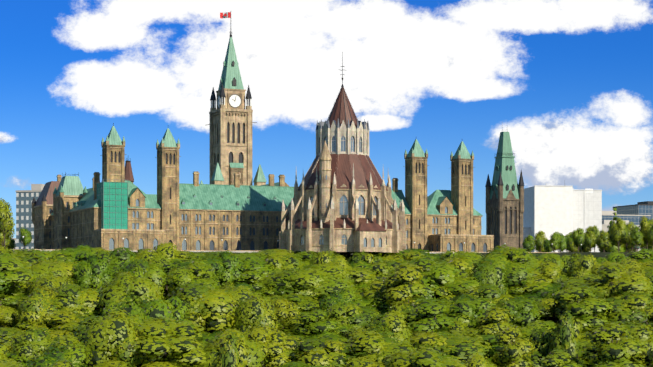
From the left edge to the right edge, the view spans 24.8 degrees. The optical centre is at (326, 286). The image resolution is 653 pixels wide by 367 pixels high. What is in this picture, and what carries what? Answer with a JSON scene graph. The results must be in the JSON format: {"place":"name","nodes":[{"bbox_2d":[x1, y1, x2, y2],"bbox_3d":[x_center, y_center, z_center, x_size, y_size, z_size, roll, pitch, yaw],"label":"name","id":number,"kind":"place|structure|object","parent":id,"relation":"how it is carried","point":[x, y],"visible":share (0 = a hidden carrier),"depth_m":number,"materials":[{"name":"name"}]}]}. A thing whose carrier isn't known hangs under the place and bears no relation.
{"place":"outdoors","nodes":[
{"label":"outdoors","id":0,"kind":"place"},
{"bbox_2d":[0,252,652,366],"bbox_3d":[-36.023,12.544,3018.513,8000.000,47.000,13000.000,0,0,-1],"label":"ground","id":1,"kind":"structure","parent":0,"point":[599,254],"depth_m":469.14,"materials":[{"name":"green plant"}]},
{"bbox_2d":[0,199,14,245],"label":"tree","id":2,"kind":"object","parent":1,"relation":"on","point":[7,223],"visible":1,"depth_m":480.70,"materials":[{"name":"green plant"}]},
{"bbox_2d":[0,306,19,327],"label":"tree","id":3,"kind":"object","parent":1,"relation":"on","point":[9,320],"visible":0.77,"depth_m":414.98,"materials":[{"name":"green plant"}]},
{"bbox_2d":[0,292,25,309],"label":"tree","id":4,"kind":"object","parent":1,"relation":"on","point":[11,302],"visible":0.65,"depth_m":433.18,"materials":[{"name":"green plant"}]},
{"bbox_2d":[0,254,37,305],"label":"tree","id":5,"kind":"object","parent":1,"relation":"on","point":[11,278],"visible":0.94,"depth_m":427.00,"materials":[{"name":"green plant"}]},
{"bbox_2d":[7,255,48,269],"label":"tree","id":6,"kind":"object","parent":1,"relation":"on","point":[28,263],"visible":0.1,"depth_m":445.52,"materials":[{"name":"green plant"}]},
{"bbox_2d":[8,327,51,366],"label":"tree","id":7,"kind":"object","parent":1,"relation":"on","point":[27,342],"visible":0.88,"depth_m":381.06,"materials":[{"name":"green plant"}]},
{"bbox_2d":[16,184,44,248],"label":"office building","id":8,"kind":"structure","parent":1,"relation":"on","point":[24,198],"depth_m":657.43,"materials":[{"name":"concrete"}]},
{"bbox_2d":[12,321,54,332],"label":"tree","id":9,"kind":"object","parent":1,"relation":"on","point":[22,327],"visible":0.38,"depth_m":405.13,"materials":[{"name":"green plant"}]},
{"bbox_2d":[15,284,62,327],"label":"tree","id":10,"kind":"object","parent":1,"relation":"on","point":[35,307],"visible":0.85,"depth_m":405.97,"materials":[{"name":"green plant"}]},
{"bbox_2d":[27,260,68,283],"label":"tree","id":11,"kind":"object","parent":1,"relation":"on","point":[40,272],"visible":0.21,"depth_m":440.48,"materials":[{"name":"green plant"}]},
{"bbox_2d":[26,274,74,296],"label":"tree","id":12,"kind":"object","parent":1,"relation":"on","point":[52,281],"visible":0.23,"depth_m":427.15,"materials":[{"name":"green plant"}]},
{"bbox_2d":[32,259,77,278],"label":"tree","id":13,"kind":"object","parent":1,"relation":"on","point":[68,268],"visible":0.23,"depth_m":443.47,"materials":[{"name":"green plant"}]},
{"bbox_2d":[25,341,91,366],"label":"tree","id":14,"kind":"object","parent":1,"relation":"on","point":[76,356],"visible":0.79,"depth_m":354.12,"materials":[{"name":"green plant"}]},
{"bbox_2d":[35,335,87,365],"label":"tree","id":15,"kind":"object","parent":1,"relation":"on","point":[62,341],"visible":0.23,"depth_m":368.00,"materials":[{"name":"green plant"}]},
{"bbox_2d":[42,310,98,337],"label":"tree","id":16,"kind":"object","parent":1,"relation":"on","point":[63,321],"visible":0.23,"depth_m":401.89,"materials":[{"name":"green plant"}]},
{"bbox_2d":[46,284,105,315],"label":"tree","id":17,"kind":"object","parent":1,"relation":"on","point":[72,298],"visible":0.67,"depth_m":412.08,"materials":[{"name":"green plant"}]},
{"bbox_2d":[31,158,133,248],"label":"building wing","id":18,"kind":"structure","parent":1,"relation":"on","point":[58,204],"depth_m":522.57,"materials":[{"name":"beige stone"}]},
{"bbox_2d":[75,255,111,293],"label":"tree","id":19,"kind":"object","parent":1,"relation":"on","point":[93,267],"visible":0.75,"depth_m":440.74,"materials":[{"name":"green plant"}]},
{"bbox_2d":[74,308,149,366],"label":"tree","id":20,"kind":"object","parent":1,"relation":"on","point":[105,338],"visible":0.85,"depth_m":366.69,"materials":[{"name":"green plant"}]},
{"bbox_2d":[100,123,126,181],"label":"vent tower","id":21,"kind":"structure","parent":1,"relation":"on","point":[113,155],"depth_m":491.90,"materials":[{"name":"stone"}]},
{"bbox_2d":[95,247,139,269],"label":"tree","id":22,"kind":"object","parent":1,"relation":"on","point":[117,257],"visible":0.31,"depth_m":445.85,"materials":[{"name":"green plant"}]},
{"bbox_2d":[80,172,166,249],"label":"pavilion block","id":23,"kind":"structure","parent":1,"relation":"on","point":[143,231],"depth_m":493.80,"materials":[{"name":"stone"}]},
{"bbox_2d":[96,179,127,228],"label":"scaffolding","id":24,"kind":"object","parent":23,"relation":"on","point":[112,197],"visible":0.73,"depth_m":489.68,"materials":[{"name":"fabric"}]},
{"bbox_2d":[96,271,159,314],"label":"tree","id":25,"kind":"object","parent":1,"relation":"on","point":[122,285],"visible":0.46,"depth_m":406.13,"materials":[{"name":"green plant"}]},
{"bbox_2d":[113,294,176,339],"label":"tree","id":26,"kind":"object","parent":1,"relation":"on","point":[144,309],"visible":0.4,"depth_m":376.80,"materials":[{"name":"green plant"}]},
{"bbox_2d":[126,258,166,303],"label":"tree","id":27,"kind":"object","parent":1,"relation":"on","point":[151,272],"visible":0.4,"depth_m":427.59,"materials":[{"name":"green plant"}]},
{"bbox_2d":[134,242,179,286],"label":"tree","id":28,"kind":"object","parent":1,"relation":"on","point":[160,254],"visible":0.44,"depth_m":450.07,"materials":[{"name":"green plant"}]},
{"bbox_2d":[155,128,180,249],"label":"vent tower","id":29,"kind":"structure","parent":1,"relation":"on","point":[167,149],"depth_m":499.33,"materials":[{"name":"stone"}]},
{"bbox_2d":[128,316,212,366],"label":"tree","id":30,"kind":"object","parent":1,"relation":"on","point":[169,342],"visible":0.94,"depth_m":365.31,"materials":[{"name":"green plant"}]},
{"bbox_2d":[167,296,194,328],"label":"tree","id":31,"kind":"object","parent":1,"relation":"on","point":[180,308],"visible":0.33,"depth_m":395.15,"materials":[{"name":"green plant"}]},
{"bbox_2d":[165,262,218,298],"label":"tree","id":32,"kind":"object","parent":1,"relation":"on","point":[199,274],"visible":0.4,"depth_m":426.91,"materials":[{"name":"green plant"}]},
{"bbox_2d":[171,255,223,291],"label":"tree","id":33,"kind":"object","parent":1,"relation":"on","point":[209,261],"visible":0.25,"depth_m":441.19,"materials":[{"name":"green plant"}]},
{"bbox_2d":[169,283,239,332],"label":"tree","id":34,"kind":"object","parent":1,"relation":"on","point":[210,308],"visible":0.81,"depth_m":403.80,"materials":[{"name":"green plant"}]},
{"bbox_2d":[211,252,245,289],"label":"tree","id":35,"kind":"object","parent":1,"relation":"on","point":[229,272],"visible":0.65,"depth_m":443.50,"materials":[{"name":"green plant"}]},
{"bbox_2d":[210,331,248,366],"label":"tree","id":36,"kind":"object","parent":1,"relation":"on","point":[233,352],"visible":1,"depth_m":353.16,"materials":[{"name":"green plant"}]},
{"bbox_2d":[208,12,256,184],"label":"clock tower","id":37,"kind":"structure","parent":1,"relation":"on","point":[231,122],"depth_m":581.99,"materials":[{"name":"stone"}]},
{"bbox_2d":[199,328,267,366],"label":"tree","id":38,"kind":"object","parent":1,"relation":"on","point":[253,359],"visible":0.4,"depth_m":368.20,"materials":[{"name":"green plant"}]},
{"bbox_2d":[215,285,252,314],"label":"tree","id":39,"kind":"object","parent":1,"relation":"on","point":[237,293],"visible":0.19,"depth_m":416.55,"materials":[{"name":"green plant"}]},
{"bbox_2d":[231,263,269,291],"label":"tree","id":40,"kind":"object","parent":1,"relation":"on","point":[253,279],"visible":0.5,"depth_m":442.34,"materials":[{"name":"green plant"}]},
{"bbox_2d":[228,255,278,285],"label":"tree","id":41,"kind":"object","parent":1,"relation":"on","point":[252,261],"visible":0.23,"depth_m":445.81,"materials":[{"name":"green plant"}]},
{"bbox_2d":[230,292,279,335],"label":"tree","id":42,"kind":"object","parent":1,"relation":"on","point":[252,312],"visible":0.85,"depth_m":404.33,"materials":[{"name":"green plant"}]},
{"bbox_2d":[246,324,290,366],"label":"tree","id":43,"kind":"object","parent":1,"relation":"on","point":[270,342],"visible":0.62,"depth_m":377.57,"materials":[{"name":"green plant"}]},
{"bbox_2d":[250,332,303,361],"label":"tree","id":44,"kind":"object","parent":1,"relation":"on","point":[290,341],"visible":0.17,"depth_m":390.12,"materials":[{"name":"green plant"}]},
{"bbox_2d":[260,254,303,282],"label":"tree","id":45,"kind":"object","parent":1,"relation":"on","point":[291,263],"visible":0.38,"depth_m":449.04,"materials":[{"name":"green plant"}]},
{"bbox_2d":[270,298,299,328],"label":"tree","id":46,"kind":"object","parent":1,"relation":"on","point":[285,309],"visible":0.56,"depth_m":417.86,"materials":[{"name":"green plant"}]},
{"bbox_2d":[14,249,559,253],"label":"terrace retaining wall","id":47,"kind":"structure","parent":1,"relation":"on","point":[243,251],"depth_m":481.31,"materials":[{"name":"stone"}]},
{"bbox_2d":[256,270,320,301],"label":"tree","id":48,"kind":"object","parent":1,"relation":"on","point":[274,283],"visible":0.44,"depth_m":439.06,"materials":[{"name":"green plant"}]},
{"bbox_2d":[147,163,431,214],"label":"block ranges","id":49,"kind":"object","parent":1,"relation":"on","point":[259,178],"visible":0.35,"depth_m":573.21,"materials":[{"name":"stone"}]},
{"bbox_2d":[179,171,411,250],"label":"parliament building","id":50,"kind":"structure","parent":1,"relation":"on","point":[236,216],"depth_m":511.02,"materials":[{"name":"beige stone"}]},
{"bbox_2d":[269,293,322,311],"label":"tree","id":51,"kind":"object","parent":1,"relation":"on","point":[302,303],"visible":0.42,"depth_m":431.52,"materials":[{"name":"green plant"}]},
{"bbox_2d":[274,316,340,335],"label":"tree","id":52,"kind":"object","parent":1,"relation":"on","point":[293,322],"visible":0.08,"depth_m":415.00,"materials":[{"name":"green plant"}]},
{"bbox_2d":[275,262,356,303],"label":"tree","id":53,"kind":"object","parent":1,"relation":"on","point":[323,280],"visible":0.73,"depth_m":436.93,"materials":[{"name":"green plant"}]},
{"bbox_2d":[291,309,342,341],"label":"tree","id":54,"kind":"object","parent":1,"relation":"on","point":[318,324],"visible":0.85,"depth_m":406.63,"materials":[{"name":"green plant"}]},
{"bbox_2d":[291,334,349,352],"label":"tree","id":55,"kind":"object","parent":1,"relation":"on","point":[333,337],"visible":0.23,"depth_m":405.29,"materials":[{"name":"green plant"}]},
{"bbox_2d":[291,336,355,366],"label":"tree","id":56,"kind":"object","parent":1,"relation":"on","point":[321,351],"visible":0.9,"depth_m":381.74,"materials":[{"name":"green plant"}]},
{"bbox_2d":[309,248,346,270],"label":"tree","id":57,"kind":"object","parent":1,"relation":"on","point":[326,258],"visible":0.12,"depth_m":450.93,"materials":[{"name":"green plant"}]},
{"bbox_2d":[317,287,357,318],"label":"tree","id":58,"kind":"object","parent":1,"relation":"on","point":[340,297],"visible":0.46,"depth_m":426.59,"materials":[{"name":"green plant"}]},
{"bbox_2d":[279,52,405,252],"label":"library of parliament","id":59,"kind":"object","parent":1,"relation":"on","point":[342,200],"visible":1,"depth_m":474.06,"materials":[{"name":"stone"}]},
{"bbox_2d":[324,302,376,342],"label":"tree","id":60,"kind":"object","parent":1,"relation":"on","point":[354,315],"visible":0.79,"depth_m":419.26,"materials":[{"name":"green plant"}]},
{"bbox_2d":[342,267,376,287],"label":"tree","id":61,"kind":"object","parent":1,"relation":"on","point":[360,276],"visible":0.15,"depth_m":451.71,"materials":[{"name":"green plant"}]},
{"bbox_2d":[344,356,384,366],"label":"tree","id":62,"kind":"object","parent":1,"relation":"on","point":[355,362],"visible":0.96,"depth_m":368.62,"materials":[{"name":"green plant"}]},
{"bbox_2d":[347,250,383,270],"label":"tree","id":63,"kind":"object","parent":1,"relation":"on","point":[368,258],"visible":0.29,"depth_m":462.33,"materials":[{"name":"green plant"}]},
{"bbox_2d":[354,278,388,301],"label":"tree","id":64,"kind":"object","parent":1,"relation":"on","point":[379,285],"visible":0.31,"depth_m":444.42,"materials":[{"name":"green plant"}]},
{"bbox_2d":[336,329,416,366],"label":"tree","id":65,"kind":"object","parent":1,"relation":"on","point":[378,347],"visible":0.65,"depth_m":377.59,"materials":[{"name":"green plant"}]},
{"bbox_2d":[363,259,408,286],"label":"tree","id":66,"kind":"object","parent":1,"relation":"on","point":[382,270],"visible":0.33,"depth_m":456.65,"materials":[{"name":"green plant"}]},
{"bbox_2d":[362,310,412,346],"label":"tree","id":67,"kind":"object","parent":1,"relation":"on","point":[392,325],"visible":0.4,"depth_m":388.87,"materials":[{"name":"green plant"}]},
{"bbox_2d":[381,262,426,309],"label":"tree","id":68,"kind":"object","parent":1,"relation":"on","point":[400,289],"visible":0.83,"depth_m":432.22,"materials":[{"name":"green plant"}]},
{"bbox_2d":[388,301,419,336],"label":"tree","id":69,"kind":"object","parent":1,"relation":"on","point":[402,308],"visible":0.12,"depth_m":417.26,"materials":[{"name":"green plant"}]},
{"bbox_2d":[403,139,428,251],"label":"vent tower","id":70,"kind":"structure","parent":1,"relation":"on","point":[416,158],"depth_m":537.00,"materials":[{"name":"stone"}]},
{"bbox_2d":[382,257,459,303],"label":"tree","id":71,"kind":"object","parent":1,"relation":"on","point":[438,276],"visible":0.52,"depth_m":436.89,"materials":[{"name":"green plant"}]},
{"bbox_2d":[383,346,466,366],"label":"tree","id":72,"kind":"object","parent":1,"relation":"on","point":[424,358],"visible":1,"depth_m":355.41,"materials":[{"name":"green plant"}]},
{"bbox_2d":[402,298,455,336],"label":"tree","id":73,"kind":"object","parent":1,"relation":"on","point":[429,318],"visible":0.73,"depth_m":407.81,"materials":[{"name":"green plant"}]},
{"bbox_2d":[405,329,492,362],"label":"tree","id":74,"kind":"object","parent":1,"relation":"on","point":[461,347],"visible":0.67,"depth_m":386.57,"materials":[{"name":"green plant"}]},
{"bbox_2d":[430,253,481,276],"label":"tree","id":75,"kind":"object","parent":1,"relation":"on","point":[459,264],"visible":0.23,"depth_m":447.67,"materials":[{"name":"green plant"}]},
{"bbox_2d":[427,190,493,251],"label":"pavilion block","id":76,"kind":"structure","parent":1,"relation":"on","point":[443,235],"depth_m":540.08,"materials":[{"name":"stone"}]},
{"bbox_2d":[450,141,473,234],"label":"vent tower","id":77,"kind":"structure","parent":1,"relation":"on","point":[461,159],"depth_m":544.75,"materials":[{"name":"stone"}]},
{"bbox_2d":[433,294,495,328],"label":"tree","id":78,"kind":"object","parent":1,"relation":"on","point":[467,310],"visible":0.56,"depth_m":418.43,"materials":[{"name":"green plant"}]},
{"bbox_2d":[437,269,498,296],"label":"tree","id":79,"kind":"object","parent":1,"relation":"on","point":[460,284],"visible":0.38,"depth_m":436.00,"materials":[{"name":"green plant"}]},
{"bbox_2d":[458,355,496,366],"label":"tree","id":80,"kind":"object","parent":1,"relation":"on","point":[478,361],"visible":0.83,"depth_m":368.74,"materials":[{"name":"green plant"}]},
{"bbox_2d":[458,283,515,311],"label":"tree","id":81,"kind":"object","parent":1,"relation":"on","point":[486,290],"visible":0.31,"depth_m":429.06,"materials":[{"name":"green plant"}]},
{"bbox_2d":[469,258,510,298],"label":"tree","id":82,"kind":"object","parent":1,"relation":"on","point":[484,274],"visible":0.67,"depth_m":439.75,"materials":[{"name":"green plant"}]},
{"bbox_2d":[476,307,511,336],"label":"tree","id":83,"kind":"object","parent":1,"relation":"on","point":[494,323],"visible":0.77,"depth_m":409.28,"materials":[{"name":"green plant"}]},
{"bbox_2d":[477,334,528,366],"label":"tree","id":84,"kind":"object","parent":1,"relation":"on","point":[490,338],"visible":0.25,"depth_m":389.60,"materials":[{"name":"green plant"}]},
{"bbox_2d":[475,244,532,285],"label":"tree","id":85,"kind":"object","parent":1,"relation":"on","point":[499,249],"visible":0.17,"depth_m":447.31,"materials":[{"name":"green plant"}]},
{"bbox_2d":[481,247,534,289],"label":"tree","id":86,"kind":"object","parent":1,"relation":"on","point":[517,274],"visible":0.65,"depth_m":443.15,"materials":[{"name":"green plant"}]},
{"bbox_2d":[493,325,534,366],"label":"tree","id":87,"kind":"object","parent":1,"relation":"on","point":[514,352],"visible":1,"depth_m":379.85,"materials":[{"name":"green plant"}]},
{"bbox_2d":[493,296,541,327],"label":"tree","id":88,"kind":"object","parent":1,"relation":"on","point":[523,311],"visible":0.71,"depth_m":417.04,"materials":[{"name":"green plant"}]},
{"bbox_2d":[505,274,550,296],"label":"tree","id":89,"kind":"object","parent":1,"relation":"on","point":[526,289],"visible":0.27,"depth_m":443.35,"materials":[{"name":"green plant"}]},
{"bbox_2d":[517,320,557,341],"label":"tree","id":90,"kind":"object","parent":1,"relation":"on","point":[527,332],"visible":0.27,"depth_m":402.90,"materials":[{"name":"green plant"}]},
{"bbox_2d":[528,326,553,364],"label":"tree","id":91,"kind":"object","parent":1,"relation":"on","point":[541,337],"visible":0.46,"depth_m":390.37,"materials":[{"name":"green plant"}]},
{"bbox_2d":[526,252,562,275],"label":"tree","id":92,"kind":"object","parent":1,"relation":"on","point":[535,261],"visible":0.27,"depth_m":454.72,"materials":[{"name":"green plant"}]},
{"bbox_2d":[529,298,562,320],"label":"tree","id":93,"kind":"object","parent":1,"relation":"on","point":[544,309],"visible":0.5,"depth_m":430.65,"materials":[{"name":"green plant"}]},
{"bbox_2d":[530,282,564,317],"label":"tree","id":94,"kind":"object","parent":1,"relation":"on","point":[546,290],"visible":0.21,"depth_m":439.99,"materials":[{"name":"green plant"}]},
{"bbox_2d":[533,261,568,284],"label":"tree","id":95,"kind":"object","parent":1,"relation":"on","point":[549,270],"visible":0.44,"depth_m":447.68,"materials":[{"name":"green plant"}]},
{"bbox_2d":[546,253,573,276],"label":"tree","id":96,"kind":"object","parent":1,"relation":"on","point":[564,264],"visible":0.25,"depth_m":454.19,"materials":[{"name":"green plant"}]},
{"bbox_2d":[539,350,581,366],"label":"tree","id":97,"kind":"object","parent":1,"relation":"on","point":[559,358],"visible":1,"depth_m":367.34,"materials":[{"name":"green plant"}]},
{"bbox_2d":[523,183,601,251],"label":"building","id":98,"kind":"structure","parent":1,"relation":"on","point":[549,210],"depth_m":717.43,"materials":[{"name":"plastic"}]},
{"bbox_2d":[547,311,582,362],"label":"tree","id":99,"kind":"object","parent":1,"relation":"on","point":[565,336],"visible":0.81,"depth_m":382.52,"materials":[{"name":"green plant"}]},
{"bbox_2d":[567,253,596,279],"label":"tree","id":100,"kind":"object","parent":1,"relation":"on","point":[586,262],"visible":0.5,"depth_m":445.28,"materials":[{"name":"green plant"}]},
{"bbox_2d":[552,285,612,332],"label":"tree","id":101,"kind":"object","parent":1,"relation":"on","point":[585,310],"visible":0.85,"depth_m":406.43,"materials":[{"name":"green plant"}]},
{"bbox_2d":[558,274,612,301],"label":"tree","id":102,"kind":"object","parent":1,"relation":"on","point":[573,282],"visible":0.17,"depth_m":428.09,"materials":[{"name":"green plant"}]},
{"bbox_2d":[581,321,648,366],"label":"tree","id":103,"kind":"object","parent":1,"relation":"on","point":[618,350],"visible":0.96,"depth_m":369.75,"materials":[{"name":"green plant"}]},
{"bbox_2d":[578,262,652,303],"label":"tree","id":104,"kind":"object","parent":1,"relation":"on","point":[615,280],"visible":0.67,"depth_m":418.33,"materials":[{"name":"green plant"}]},
{"bbox_2d":[609,218,628,251],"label":"tree","id":105,"kind":"object","parent":1,"relation":"on","point":[618,229],"visible":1,"depth_m":496.16,"materials":[{"name":"green plant"}]},
{"bbox_2d":[592,320,652,366],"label":"tree","id":106,"kind":"object","parent":1,"relation":"on","point":[642,333],"visible":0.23,"depth_m":378.89,"materials":[{"name":"green plant"}]},
{"bbox_2d":[595,291,652,326],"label":"tree","id":107,"kind":"object","parent":1,"relation":"on","point":[627,306],"visible":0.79,"depth_m":407.20,"materials":[{"name":"green plant"}]},
{"bbox_2d":[602,211,650,224],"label":"building","id":108,"kind":"structure","parent":1,"relation":"on","point":[610,215],"depth_m":1066.48,"materials":[{"name":"glass"}]},
{"bbox_2d":[626,248,652,265],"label":"tree","id":109,"kind":"object","parent":1,"relation":"on","point":[643,255],"visible":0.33,"depth_m":457.56,"materials":[{"name":"green plant"}]},
{"bbox_2d":[0,0,652,237],"label":"sky","id":110,"kind":"structure","parent":0,"point":[570,82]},
{"bbox_2d":[485,132,523,248],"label":"tower","id":111,"kind":"structure","parent":0,"point":[504,211],"depth_m":690.94,"materials":[{"name":"stone"}]},
{"bbox_2d":[613,201,652,221],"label":"building","id":112,"kind":"structure","parent":0,"point":[643,208],"depth_m":1150.67,"materials":[{"name":"glass"}]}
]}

